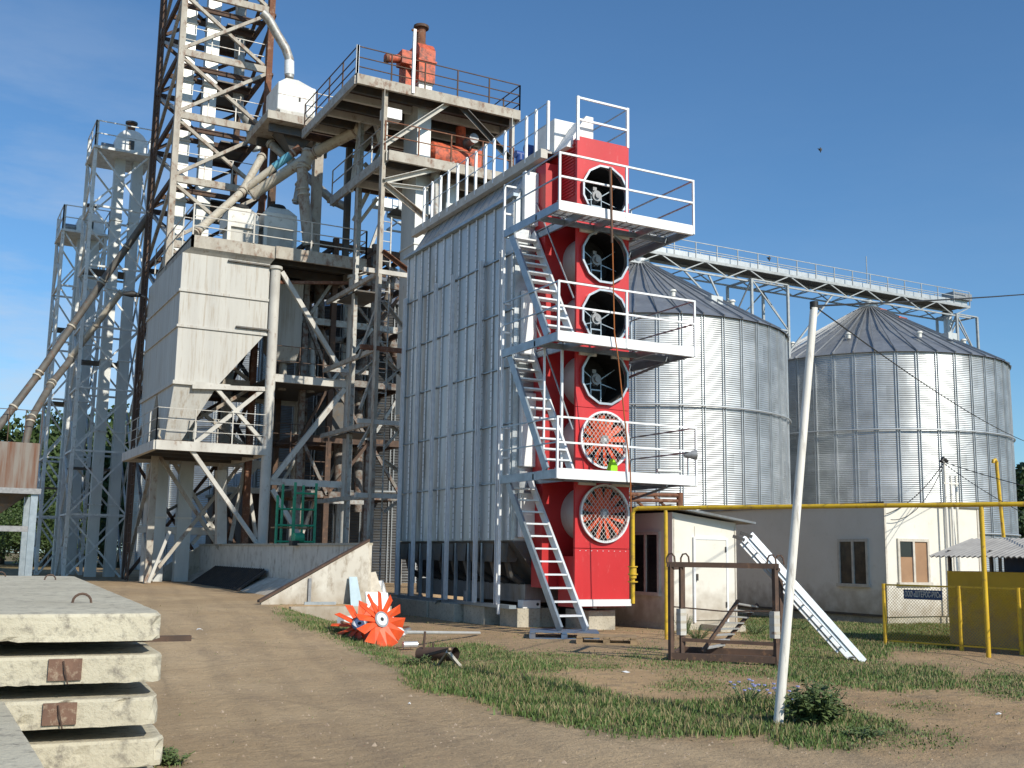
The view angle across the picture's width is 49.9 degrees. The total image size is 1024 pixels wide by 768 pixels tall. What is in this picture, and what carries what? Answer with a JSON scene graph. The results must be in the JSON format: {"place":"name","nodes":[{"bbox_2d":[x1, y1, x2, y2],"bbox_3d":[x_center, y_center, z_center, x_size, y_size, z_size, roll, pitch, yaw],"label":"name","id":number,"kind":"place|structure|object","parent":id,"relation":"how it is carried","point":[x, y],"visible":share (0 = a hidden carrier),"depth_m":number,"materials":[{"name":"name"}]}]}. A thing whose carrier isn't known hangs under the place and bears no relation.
{"place":"outdoors","nodes":[
{"label":"outdoors","id":0,"kind":"place"},
{"bbox_2d":[0,553,1023,767],"bbox_3d":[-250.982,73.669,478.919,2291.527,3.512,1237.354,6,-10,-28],"label":"ground","id":1,"kind":"structure","parent":0,"point":[292,656],"depth_m":11.92,"materials":[{"name":"soil"}]},
{"bbox_2d":[0,408,42,575],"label":"rusty hopper","id":2,"kind":"object","parent":1,"relation":"on","point":[19,463],"visible":0.89,"depth_m":40.27,"materials":[{"name":"metal"}]},
{"bbox_2d":[22,356,74,442],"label":"spout pipe","id":3,"kind":"object","parent":2,"relation":"attached to","point":[51,383],"visible":0.79,"depth_m":42.62,"materials":[{"name":"metal"}]},
{"bbox_2d":[0,505,53,562],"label":"tree","id":4,"kind":"object","parent":1,"relation":"on","point":[9,537],"visible":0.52,"depth_m":64.84,"materials":[{"name":"green plant"}]},
{"bbox_2d":[0,486,101,565],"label":"tree","id":5,"kind":"object","parent":1,"relation":"on","point":[46,506],"visible":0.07,"depth_m":68.60,"materials":[{"name":"green plant"}]},
{"bbox_2d":[0,433,102,564],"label":"tree","id":6,"kind":"object","parent":1,"relation":"on","point":[48,483],"visible":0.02,"depth_m":71.02,"materials":[{"name":"green plant"}]},
{"bbox_2d":[0,413,105,563],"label":"tree","id":7,"kind":"object","parent":1,"relation":"on","point":[17,432],"visible":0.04,"depth_m":76.91,"materials":[{"name":"green plant"}]},
{"bbox_2d":[10,496,105,557],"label":"tree","id":8,"kind":"object","parent":1,"relation":"on","point":[53,505],"visible":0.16,"depth_m":67.45,"materials":[{"name":"green plant"}]},
{"bbox_2d":[7,409,108,563],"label":"tree","id":9,"kind":"object","parent":1,"relation":"on","point":[55,427],"visible":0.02,"depth_m":79.19,"materials":[{"name":"green plant"}]},
{"bbox_2d":[32,204,109,574],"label":"lattice tower","id":10,"kind":"structure","parent":1,"relation":"on","point":[66,237],"depth_m":49.09,"materials":[{"name":"metal"}]},
{"bbox_2d":[51,203,103,574],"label":"twin elevator","id":11,"kind":"object","parent":1,"relation":"on","point":[80,434],"visible":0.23,"depth_m":49.30,"materials":[{"name":"metal"}]},
{"bbox_2d":[41,432,126,565],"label":"tree","id":12,"kind":"object","parent":1,"relation":"on","point":[106,486],"visible":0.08,"depth_m":73.93,"materials":[{"name":"green plant"}]},
{"bbox_2d":[49,403,131,564],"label":"tree","id":13,"kind":"object","parent":1,"relation":"on","point":[110,423],"visible":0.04,"depth_m":79.48,"materials":[{"name":"green plant"}]},
{"bbox_2d":[54,119,151,576],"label":"lattice tower","id":14,"kind":"structure","parent":1,"relation":"on","point":[102,157],"depth_m":46.37,"materials":[{"name":"metal"}]},
{"bbox_2d":[68,289,123,358],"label":"spout pipe","id":15,"kind":"object","parent":14,"relation":"attached to","point":[102,316],"visible":0.97,"depth_m":45.20,"materials":[{"name":"metal"}]},
{"bbox_2d":[84,505,124,566],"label":"tree","id":16,"kind":"object","parent":1,"relation":"on","point":[103,535],"visible":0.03,"depth_m":69.15,"materials":[{"name":"green plant"}]},
{"bbox_2d":[83,120,147,576],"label":"twin elevator","id":17,"kind":"object","parent":1,"relation":"on","point":[97,469],"visible":0.73,"depth_m":46.46,"materials":[{"name":"metal"}]},
{"bbox_2d":[152,0,198,581],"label":"bucket elevator","id":18,"kind":"object","parent":1,"relation":"on","point":[163,474],"visible":0.33,"depth_m":41.92,"materials":[{"name":"beige paint"}]},
{"bbox_2d":[160,746,195,765],"bbox_3d":[-2.574,2.804,8.308,0.338,0.150,0.387,-1,-9,9],"label":"weed plant","id":19,"kind":"object","parent":1,"relation":"on","point":[169,758],"visible":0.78,"depth_m":8.24,"materials":[{"name":"green plant"}]},
{"bbox_2d":[129,341,258,569],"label":"grain silo","id":20,"kind":"object","parent":1,"relation":"on","point":[200,474],"visible":0.01,"depth_m":61.56,"materials":[{"name":"metal"}]},
{"bbox_2d":[171,0,221,581],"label":"bucket elevator","id":21,"kind":"object","parent":1,"relation":"on","point":[182,518],"visible":0.4,"depth_m":42.24,"materials":[{"name":"beige paint"}]},
{"bbox_2d":[121,0,275,582],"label":"truss tower","id":22,"kind":"structure","parent":1,"relation":"on","point":[234,154],"depth_m":41.94,"materials":[{"name":"metal"}]},
{"bbox_2d":[0,210,153,430],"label":"spout pipe","id":23,"kind":"object","parent":22,"relation":"attached to","point":[38,374],"visible":0.89,"depth_m":43.13,"materials":[{"name":"metal"}]},
{"bbox_2d":[233,0,260,151],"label":"duct","id":24,"kind":"object","parent":22,"relation":"attached to","point":[240,11],"visible":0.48,"depth_m":44.63,"materials":[{"name":"grey metal"}]},
{"bbox_2d":[205,492,269,543],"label":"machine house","id":25,"kind":"structure","parent":1,"relation":"on","point":[237,530],"depth_m":45.96,"materials":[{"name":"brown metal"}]},
{"bbox_2d":[122,203,385,582],"bbox_3d":[-8.081,-0.247,40.828,11.017,15.608,7.250,6,-10,-28],"label":"bin frame","id":26,"kind":"object","parent":1,"relation":"on","point":[289,267],"visible":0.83,"depth_m":37.77,"materials":[{"name":"metal"}]},
{"bbox_2d":[139,234,275,443],"bbox_3d":[-11.011,-0.982,38.714,3.391,6.982,6.020,6,-10,-28],"label":"loading bin","id":27,"kind":"object","parent":26,"relation":"attached to","point":[207,312],"visible":0.87,"depth_m":36.52,"materials":[{"name":"metal"}]},
{"bbox_2d":[194,152,265,234],"bbox_3d":[-9.824,-6.721,38.656,0.502,3.980,3.386,-4,-10,27],"label":"spout pipe","id":28,"kind":"object","parent":26,"relation":"attached to","point":[237,195],"visible":0.91,"depth_m":38.55,"materials":[{"name":"metal"}]},
{"bbox_2d":[219,204,258,243],"bbox_3d":[-9.668,-5.389,38.933,1.092,1.874,1.250,6,-10,-28],"label":"cyclone box","id":29,"kind":"object","parent":26,"relation":"on","point":[238,216],"visible":0.69,"depth_m":38.53,"materials":[{"name":"metal"}]},
{"bbox_2d":[258,204,297,248],"bbox_3d":[-8.499,-5.382,39.573,1.198,2.091,1.250,6,-10,-28],"label":"cyclone box","id":30,"kind":"object","parent":26,"relation":"on","point":[279,210],"visible":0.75,"depth_m":39.18,"materials":[{"name":"metal"}]},
{"bbox_2d":[246,92,332,251],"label":"separator platform","id":31,"kind":"structure","parent":26,"relation":"on","point":[267,126],"depth_m":40.43,"materials":[{"name":"paint"}]},
{"bbox_2d":[260,9,315,117],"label":"separator","id":32,"kind":"object","parent":31,"relation":"on","point":[288,94],"visible":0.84,"depth_m":40.66,"materials":[{"name":"white metal"}]},
{"bbox_2d":[272,133,309,156],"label":"separator hopper","id":33,"kind":"object","parent":31,"relation":"hanging from","point":[287,143],"visible":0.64,"depth_m":40.52,"materials":[{"name":"metal"}]},
{"bbox_2d":[266,139,343,209],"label":"spout pipe","id":34,"kind":"object","parent":31,"relation":"attached to","point":[275,147],"visible":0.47,"depth_m":41.06,"materials":[{"name":"grey metal"}]},
{"bbox_2d":[263,284,317,392],"bbox_3d":[-8.068,-1.642,40.437,1.714,3.875,1.600,6,-10,-28],"label":"bin","id":35,"kind":"object","parent":26,"relation":"on","point":[290,323],"visible":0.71,"depth_m":39.72,"materials":[{"name":"metal"}]},
{"bbox_2d":[162,539,372,604],"bbox_3d":[-8.789,5.652,33.645,2.800,1.760,17.955,6,-10,-28],"label":"receiving pit","id":36,"kind":"object","parent":1,"relation":"on","point":[286,573],"visible":0.92,"depth_m":31.40,"materials":[{"name":"grey concrete"}]},
{"bbox_2d":[271,482,317,542],"bbox_3d":[-7.032,4.807,34.707,1.315,3.336,1.390,6,-10,-28],"label":"scaffold","id":37,"kind":"object","parent":1,"relation":"on","point":[301,527],"visible":0.54,"depth_m":34.37,"materials":[{"name":"metal"}]},
{"bbox_2d":[268,238,403,584],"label":"process frame","id":38,"kind":"object","parent":1,"relation":"on","point":[333,419],"visible":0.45,"depth_m":41.39,"materials":[{"name":"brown metal"}]},
{"bbox_2d":[252,268,425,582],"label":"grain silo","id":39,"kind":"object","parent":1,"relation":"on","point":[388,541],"visible":0.09,"depth_m":44.03,"materials":[{"name":"metal"}]},
{"bbox_2d":[289,606,391,621],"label":"kerb","id":40,"kind":"structure","parent":1,"relation":"on","point":[327,612],"depth_m":25.34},
{"bbox_2d":[349,577,361,605],"bbox_3d":[-3.712,4.908,26.031,0.290,0.680,0.310,6,-10,-28],"label":"blue board","id":41,"kind":"object","parent":40,"relation":"on","point":[355,597],"visible":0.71,"depth_m":26.01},
{"bbox_2d":[331,601,382,639],"bbox_3d":[-2.707,4.299,19.608,1.030,0.851,0.784,1,-9,-3],"label":"fan rotor","id":42,"kind":"object","parent":1,"relation":"on","point":[354,624],"visible":0.53,"depth_m":19.61,"materials":[{"name":"metal"}]},
{"bbox_2d":[365,592,389,611],"bbox_3d":[-2.461,4.071,20.205,0.440,0.500,0.230,6,-10,-28],"label":"white sheet","id":43,"kind":"object","parent":1,"relation":"on","point":[374,596],"visible":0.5,"depth_m":20.25,"materials":[{"name":"plastic"}]},
{"bbox_2d":[354,591,404,646],"bbox_3d":[-2.276,4.086,19.071,0.982,0.974,0.431,9,-12,-41],"label":"fan rotor","id":44,"kind":"object","parent":1,"relation":"on","point":[384,624],"visible":0.97,"depth_m":19.03,"materials":[{"name":"metal"}]},
{"bbox_2d":[390,597,428,617],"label":"concrete block","id":45,"kind":"structure","parent":1,"relation":"on","point":[414,607],"depth_m":28.80,"materials":[{"name":"concrete"}]},
{"bbox_2d":[302,29,520,580],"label":"elevator tower","id":46,"kind":"structure","parent":1,"relation":"on","point":[382,107],"depth_m":35.83,"materials":[{"name":"metal"}]},
{"bbox_2d":[248,123,371,199],"bbox_3d":[-6.659,-8.063,38.815,5.693,2.872,1.168,-3,-10,23],"label":"spout pipe","id":47,"kind":"object","parent":46,"relation":"attached to","point":[290,169],"visible":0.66,"depth_m":39.19,"materials":[{"name":"metal"}]},
{"bbox_2d":[237,145,301,190],"bbox_3d":[-8.669,-7.629,39.341,2.280,2.016,0.330,2,-9,-4],"label":"spout pipe","id":48,"kind":"object","parent":47,"relation":"attached to","point":[295,151],"visible":0.89,"depth_m":39.27,"materials":[{"name":"metal"}]},
{"bbox_2d":[296,163,314,246],"bbox_3d":[-7.367,-6.362,39.217,0.810,2.967,0.470,6,-10,-28],"label":"spout pipe","id":49,"kind":"object","parent":47,"relation":"attached to","point":[303,190],"visible":0.94,"depth_m":39.05,"materials":[{"name":"metal"}]},
{"bbox_2d":[383,23,436,415],"bbox_3d":[-3.693,-5.576,36.027,1.683,13.173,1.650,6,-10,-28],"label":"bucket elevator","id":50,"kind":"object","parent":46,"relation":"on","point":[410,218],"visible":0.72,"depth_m":36.16,"materials":[{"name":"beige paint"}]},
{"bbox_2d":[431,171,440,215],"bbox_3d":[-2.474,-5.834,35.612,0.448,2.426,0.370,6,-10,-28],"label":"spout pipe","id":51,"kind":"object","parent":46,"relation":"attached to","point":[435,176],"visible":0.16,"depth_m":35.53,"materials":[{"name":"grey metal"}]},
{"bbox_2d":[442,183,455,209],"bbox_3d":[-2.111,-4.848,36.413,0.440,3.520,0.500,6,-10,-28],"label":"chute casing","id":52,"kind":"object","parent":46,"relation":"attached to","point":[452,196],"visible":0.14,"depth_m":36.42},
{"bbox_2d":[430,126,481,167],"bbox_3d":[-2.039,-7.859,37.201,2.003,1.974,1.330,6,-10,-28],"label":"drum cleaner","id":53,"kind":"object","parent":46,"relation":"on","point":[439,153],"visible":0.52,"depth_m":36.89,"materials":[{"name":"red paint"}]},
{"bbox_2d":[415,631,461,665],"bbox_3d":[-1.051,3.895,16.164,0.548,0.477,1.703,6,-10,-28],"label":"rusty stand","id":54,"kind":"object","parent":1,"relation":"on","point":[441,654],"visible":0.81,"depth_m":16.21,"materials":[{"name":"brown metal"}]},
{"bbox_2d":[404,631,480,633],"bbox_3d":[-1.218,4.583,20.289,0.060,0.307,3.937,-2,-9,17],"label":"grey tube","id":55,"kind":"object","parent":1,"relation":"on","point":[442,632],"visible":1,"depth_m":20.09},
{"bbox_2d":[429,601,463,621],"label":"concrete block","id":56,"kind":"structure","parent":1,"relation":"on","point":[451,612],"depth_m":27.01,"materials":[{"name":"concrete"}]},
{"bbox_2d":[463,604,499,624],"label":"concrete block","id":57,"kind":"structure","parent":1,"relation":"on","point":[481,615],"depth_m":25.87,"materials":[{"name":"concrete"}]},
{"bbox_2d":[500,607,539,626],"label":"concrete block","id":58,"kind":"structure","parent":1,"relation":"on","point":[523,617],"depth_m":24.89,"materials":[{"name":"concrete"}]},
{"bbox_2d":[394,95,697,633],"bbox_3d":[0.321,-0.184,27.874,3.915,12.250,10.275,6,-10,-28],"label":"grain dryer","id":59,"kind":"object","parent":1,"relation":"on","point":[511,491],"visible":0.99,"depth_m":25.72,"materials":[{"name":"metal"}]},
{"bbox_2d":[611,168,631,594],"bbox_3d":[2.366,-0.156,23.747,0.656,9.272,0.112,8,-11,-38],"label":"hanging rope","id":60,"kind":"object","parent":59,"relation":"hanging from","point":[622,395],"visible":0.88,"depth_m":23.68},
{"bbox_2d":[656,450,697,474],"bbox_3d":[3.651,1.751,24.496,0.930,0.588,0.250,2,-9,-7],"label":"floodlight","id":61,"kind":"object","parent":59,"relation":"attached to","point":[693,454],"visible":1,"depth_m":24.47,"materials":[{"name":"metal"}]},
{"bbox_2d":[540,606,557,626],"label":"concrete block","id":62,"kind":"structure","parent":1,"relation":"on","point":[546,619],"depth_m":25.29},
{"bbox_2d":[529,628,599,638],"bbox_3d":[1.034,4.976,21.913,1.370,0.138,1.000,1,-9,2],"label":"pallet","id":63,"kind":"object","parent":1,"relation":"on","point":[534,631],"visible":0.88,"depth_m":21.57,"materials":[{"name":"blue wood"}]},
{"bbox_2d":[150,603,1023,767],"bbox_3d":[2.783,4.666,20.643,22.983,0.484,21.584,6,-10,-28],"label":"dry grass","id":64,"kind":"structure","parent":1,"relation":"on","point":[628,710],"depth_m":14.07,"materials":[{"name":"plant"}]},
{"bbox_2d":[152,604,1023,767],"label":"grass","id":65,"kind":"structure","parent":1,"relation":"on","point":[563,687],"depth_m":13.96,"materials":[{"name":"plant"}]},
{"bbox_2d":[566,608,614,629],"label":"concrete block","id":66,"kind":"structure","parent":1,"relation":"on","point":[600,619],"depth_m":24.54,"materials":[{"name":"concrete"}]},
{"bbox_2d":[164,616,1020,767],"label":"pebbles","id":67,"kind":"object","parent":1,"relation":"on","point":[455,724],"visible":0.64,"depth_m":9.91,"materials":[{"name":"stone"}]},
{"bbox_2d":[576,633,636,644],"bbox_3d":[1.782,4.798,20.703,1.120,0.138,0.800,0,-9,6],"label":"pallet","id":68,"kind":"object","parent":1,"relation":"on","point":[605,640],"visible":1,"depth_m":20.41,"materials":[{"name":"brown wood"}]},
{"bbox_2d":[597,505,755,631],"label":"shed","id":69,"kind":"structure","parent":1,"relation":"on","point":[698,536],"depth_m":25.23,"materials":[{"name":"concrete"}]},
{"bbox_2d":[629,532,661,595],"bbox_3d":[3.095,4.169,25.585,0.110,1.456,1.176,6,-10,-28],"label":"window","id":70,"kind":"structure","parent":69,"relation":"in","point":[647,544],"depth_m":25.50,"materials":[{"name":"black glass"}]},
{"bbox_2d":[629,492,682,505],"bbox_3d":[3.745,3.103,29.224,1.892,0.496,0.229,6,-10,-28],"label":"pipe rack","id":71,"kind":"object","parent":69,"relation":"on","point":[678,500],"visible":0.65,"depth_m":29.28,"materials":[{"name":"metal"}]},
{"bbox_2d":[695,539,727,619],"bbox_3d":[4.546,4.468,25.141,0.890,1.803,0.105,6,-10,-28],"label":"door","id":72,"kind":"structure","parent":69,"relation":"in","point":[711,586],"depth_m":25.14,"materials":[{"name":"metal"}]},
{"bbox_2d":[629,256,791,506],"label":"grain silo","id":73,"kind":"object","parent":1,"relation":"on","point":[725,391],"visible":0.38,"depth_m":53.98,"materials":[{"name":"metal"}]},
{"bbox_2d":[664,553,784,666],"bbox_3d":[3.409,3.569,17.490,1.794,1.731,1.450,-2,-9,17],"label":"crane cage","id":74,"kind":"object","parent":1,"relation":"on","point":[683,651],"visible":0.94,"depth_m":17.02,"materials":[{"name":"brown metal"}]},
{"bbox_2d":[701,599,758,652],"bbox_3d":[3.548,3.944,18.032,0.520,0.838,1.270,-6,-11,39],"label":"steel step ladder","id":75,"kind":"object","parent":74,"relation":"in","point":[706,646],"visible":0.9,"depth_m":17.90,"materials":[{"name":"metal"}]},
{"bbox_2d":[724,679,771,702],"bbox_3d":[2.649,3.463,12.426,0.483,0.270,0.545,6,-10,-28],"label":"chicory plant","id":76,"kind":"object","parent":1,"relation":"on","point":[752,697],"visible":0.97,"depth_m":12.40,"materials":[{"name":"green plant"}]},
{"bbox_2d":[773,301,821,724],"bbox_3d":[2.912,1.383,11.227,0.816,4.624,0.100,6,-10,-28],"label":"utility pole","id":77,"kind":"object","parent":1,"relation":"on","point":[780,697],"visible":0.83,"depth_m":11.17,"materials":[{"name":"metal"}]},
{"bbox_2d":[818,294,1023,306],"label":"overhead wire","id":78,"kind":"object","parent":77,"relation":"attached to","point":[823,305],"visible":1,"depth_m":14.40,"materials":[{"name":"black rubber"}]},
{"bbox_2d":[818,309,1023,440],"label":"overhead wire","id":79,"kind":"object","parent":77,"relation":"attached to","point":[906,371],"visible":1,"depth_m":15.41,"materials":[{"name":"black rubber"}]},
{"bbox_2d":[732,531,865,661],"bbox_3d":[4.664,3.489,17.907,2.061,2.128,0.422,1,-9,-3],"label":"extension ladder","id":80,"kind":"object","parent":1,"relation":"on","point":[818,619],"visible":0.88,"depth_m":17.81,"materials":[{"name":"metal"}]},
{"bbox_2d":[775,671,852,725],"bbox_3d":[2.985,3.106,10.873,0.705,0.507,0.689,6,-10,-28],"label":"burdock bush","id":81,"kind":"object","parent":1,"relation":"on","point":[812,705],"visible":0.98,"depth_m":10.76,"materials":[{"name":"green plant"}]},
{"bbox_2d":[628,502,1023,657],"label":"gas pipeline","id":82,"kind":"object","parent":1,"relation":"on","point":[632,574],"visible":0.97,"depth_m":20.42,"materials":[{"name":"yellow paint"}]},
{"bbox_2d":[700,501,980,623],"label":"site building","id":83,"kind":"structure","parent":1,"relation":"on","point":[850,561],"depth_m":28.87,"materials":[{"name":"paint"}]},
{"bbox_2d":[836,539,870,586],"bbox_3d":[8.881,4.657,28.682,0.110,1.233,1.130,6,-10,-28],"label":"window","id":84,"kind":"structure","parent":83,"relation":"in","point":[852,554],"depth_m":28.66,"materials":[{"name":"glass"}]},
{"bbox_2d":[896,538,932,584],"bbox_3d":[10.297,4.561,28.187,1.216,1.180,0.110,6,-10,-28],"label":"window","id":85,"kind":"structure","parent":83,"relation":"in","point":[913,558],"depth_m":28.19,"materials":[{"name":"white glass"}]},
{"bbox_2d":[832,724,888,738],"bbox_3d":[3.247,3.210,10.194,0.493,0.103,0.567,6,-10,-28],"label":"weed plant","id":86,"kind":"object","parent":1,"relation":"on","point":[867,732],"visible":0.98,"depth_m":10.12,"materials":[{"name":"green plant"}]},
{"bbox_2d":[788,299,1020,570],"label":"grain silo","id":87,"kind":"object","parent":1,"relation":"on","point":[881,428],"visible":0.69,"depth_m":62.42,"materials":[{"name":"metal"}]},
{"bbox_2d":[683,268,832,359],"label":"support tower","id":88,"kind":"structure","parent":87,"relation":"attached to","point":[763,299],"depth_m":65.86,"materials":[{"name":"metal"}]},
{"bbox_2d":[372,196,971,321],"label":"conveyor bridge","id":89,"kind":"structure","parent":88,"relation":"on","point":[679,258],"depth_m":67.80,"materials":[{"name":"metal"}]},
{"bbox_2d":[935,313,979,351],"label":"support tower","id":90,"kind":"structure","parent":87,"relation":"attached to","point":[957,324],"depth_m":74.17,"materials":[{"name":"metal"}]},
{"bbox_2d":[940,457,961,570],"bbox_3d":[11.478,4.064,28.695,0.639,4.343,0.100,6,-10,-28],"label":"roof mast","id":91,"kind":"object","parent":1,"relation":"on","point":[943,460],"visible":0.66,"depth_m":28.80,"materials":[{"name":"metal"}]},
{"bbox_2d":[881,584,1023,654],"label":"chain link fence","id":92,"kind":"object","parent":1,"relation":"on","point":[960,619],"visible":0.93,"depth_m":20.10,"materials":[{"name":"metal"}]},
{"bbox_2d":[903,589,941,599],"bbox_3d":[7.687,3.947,20.614,0.019,0.176,0.750,9,-12,-43],"label":"sign","id":93,"kind":"object","parent":92,"relation":"attached to","point":[924,594],"visible":1,"depth_m":20.60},
{"bbox_2d":[929,538,1023,648],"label":"kiosk","id":94,"kind":"object","parent":1,"relation":"on","point":[1011,552],"visible":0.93,"depth_m":20.85,"materials":[{"name":"metal"}]},
{"bbox_2d":[991,458,1005,536],"bbox_3d":[12.489,2.917,28.268,0.335,2.025,0.090,6,-10,-28],"label":"vent pipe","id":95,"kind":"object","parent":1,"relation":"on","point":[995,460],"visible":0.91,"depth_m":28.28,"materials":[{"name":"metal"}]},
{"bbox_2d":[1016,466,1023,512],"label":"tree","id":96,"kind":"object","parent":1,"relation":"on","point":[1020,488],"visible":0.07,"depth_m":93.69,"materials":[{"name":"green plant"}]},
{"bbox_2d":[0,0,1023,552],"label":"sky","id":97,"kind":"structure","parent":0,"point":[914,109],"materials":[{"name":"blue"}]},
{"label":"timber spacer","id":98,"kind":"object","parent":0,"visible":0},
{"bbox_2d":[0,571,160,642],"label":"concrete slab","id":99,"kind":"structure","parent":98,"relation":"on","point":[49,608],"depth_m":5.64,"materials":[{"name":"grey concrete"}]},
{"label":"timber spacer","id":100,"kind":"object","parent":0,"visible":0},
{"bbox_2d":[0,642,161,686],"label":"concrete slab","id":101,"kind":"structure","parent":100,"relation":"on","point":[61,664],"depth_m":5.54,"materials":[{"name":"concrete"}]},
{"bbox_2d":[0,635,191,644],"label":"timber spacer","id":102,"kind":"object","parent":101,"relation":"on","point":[167,638],"visible":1,"depth_m":6.13,"materials":[{"name":"brown wood"}]},
{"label":"timber spacer","id":103,"kind":"object","parent":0,"visible":0},
{"bbox_2d":[0,682,157,730],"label":"concrete slab","id":104,"kind":"structure","parent":103,"relation":"on","point":[48,707],"depth_m":5.50,"materials":[{"name":"concrete"}]},
{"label":"timber spacer","id":105,"kind":"object","parent":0,"visible":0},
{"bbox_2d":[22,724,162,767],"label":"concrete slab","id":106,"kind":"structure","parent":105,"relation":"on","point":[128,746],"depth_m":5.52,"materials":[{"name":"concrete"}]},
{"bbox_3d":[-1.838,1.477,2.014,2.000,0.154,6.000,6,-10,-28],"label":"concrete slab","id":107,"kind":"object","parent":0,"visible":0},
{"bbox_3d":[-1.835,1.280,2.045,2.000,0.154,6.000,6,-10,-28],"label":"concrete slab","id":108,"kind":"object","parent":107,"relation":"on","visible":0},
{"bbox_2d":[0,701,43,767],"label":"concrete slab","id":109,"kind":"structure","parent":108,"relation":"on","point":[17,750],"depth_m":3.92,"materials":[{"name":"concrete"}]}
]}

